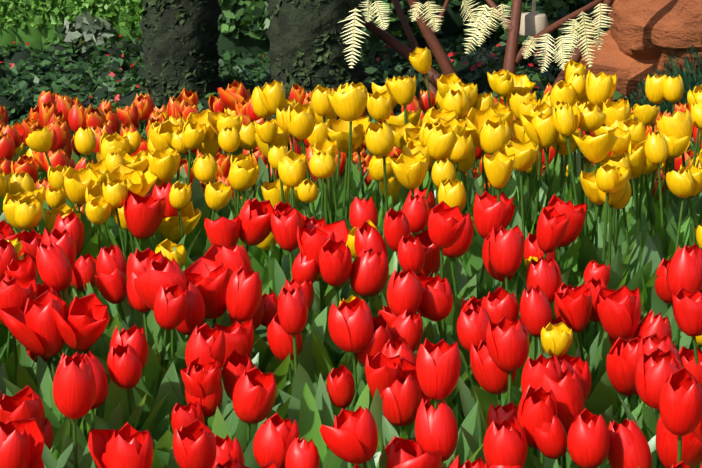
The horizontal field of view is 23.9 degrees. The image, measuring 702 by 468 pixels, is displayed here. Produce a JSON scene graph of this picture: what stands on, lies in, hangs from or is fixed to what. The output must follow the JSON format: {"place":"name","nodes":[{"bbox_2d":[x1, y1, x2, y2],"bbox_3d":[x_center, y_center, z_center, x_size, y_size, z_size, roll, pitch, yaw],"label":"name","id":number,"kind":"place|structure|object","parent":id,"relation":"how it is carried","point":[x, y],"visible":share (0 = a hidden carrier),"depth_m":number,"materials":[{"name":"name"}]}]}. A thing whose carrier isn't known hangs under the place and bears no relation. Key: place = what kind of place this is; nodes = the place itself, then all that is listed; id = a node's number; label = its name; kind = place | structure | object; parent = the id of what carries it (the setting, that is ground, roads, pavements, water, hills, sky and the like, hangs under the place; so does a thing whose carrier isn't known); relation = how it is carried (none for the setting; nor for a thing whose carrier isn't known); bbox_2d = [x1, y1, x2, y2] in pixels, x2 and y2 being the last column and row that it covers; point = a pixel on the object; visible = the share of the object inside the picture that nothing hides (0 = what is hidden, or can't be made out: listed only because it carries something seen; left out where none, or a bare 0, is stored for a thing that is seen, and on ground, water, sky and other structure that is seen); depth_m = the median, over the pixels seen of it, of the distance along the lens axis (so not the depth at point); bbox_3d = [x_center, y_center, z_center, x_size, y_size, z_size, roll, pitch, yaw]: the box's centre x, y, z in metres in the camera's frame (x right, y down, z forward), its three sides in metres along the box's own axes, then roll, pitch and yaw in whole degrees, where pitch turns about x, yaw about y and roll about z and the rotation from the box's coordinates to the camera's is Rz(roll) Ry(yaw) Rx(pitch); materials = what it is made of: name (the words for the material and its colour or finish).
{"place":"outdoors","nodes":[
{"label":"outdoors","id":0,"kind":"place"},
{"bbox_2d":[9,45,491,136],"bbox_3d":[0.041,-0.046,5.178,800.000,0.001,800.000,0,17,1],"label":"ground","id":1,"kind":"structure","parent":0,"point":[86,101],"depth_m":7.07,"materials":[{"name":"soil"}]},
{"bbox_2d":[139,0,369,119],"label":"tree trunks","id":2,"kind":"object","parent":1,"relation":"on","point":[308,45],"visible":0.71,"depth_m":6.19,"materials":[{"name":"grey plant"}]},
{"bbox_2d":[0,23,613,102],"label":"red flowers","id":3,"kind":"object","parent":1,"relation":"on","point":[117,97],"depth_m":6.99,"materials":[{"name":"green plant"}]},
{"bbox_2d":[0,73,701,467],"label":"tulip leaves","id":4,"kind":"object","parent":1,"relation":"on","point":[638,237],"visible":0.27,"depth_m":3.15,"materials":[{"name":"green plant"}]},
{"bbox_2d":[0,47,701,467],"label":"tulip flowers","id":5,"kind":"object","parent":4,"relation":"on","point":[646,361],"visible":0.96,"depth_m":3.02,"materials":[{"name":"red plant"}]},
{"bbox_2d":[0,0,701,148],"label":"foliage","id":6,"kind":"object","parent":1,"relation":"on","point":[89,25],"visible":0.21,"depth_m":7.36,"materials":[{"name":"green plant"}]},
{"bbox_2d":[351,0,613,109],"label":"tree branches","id":7,"kind":"object","parent":1,"relation":"on","point":[513,56],"visible":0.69,"depth_m":6.25,"materials":[{"name":"brown plant"}]},
{"bbox_2d":[338,0,611,71],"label":"fern fronds","id":8,"kind":"object","parent":7,"relation":"attached to","point":[478,32],"visible":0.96,"depth_m":5.93,"materials":[{"name":"beige plant"}]},
{"bbox_2d":[519,0,548,36],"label":"hanging lantern","id":9,"kind":"object","parent":7,"relation":"attached to","point":[533,22],"visible":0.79,"depth_m":6.38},
{"bbox_2d":[580,0,701,101],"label":"rock","id":10,"kind":"object","parent":1,"relation":"on","point":[643,38],"visible":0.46,"depth_m":6.25,"materials":[{"name":"orange stone"}]}
]}

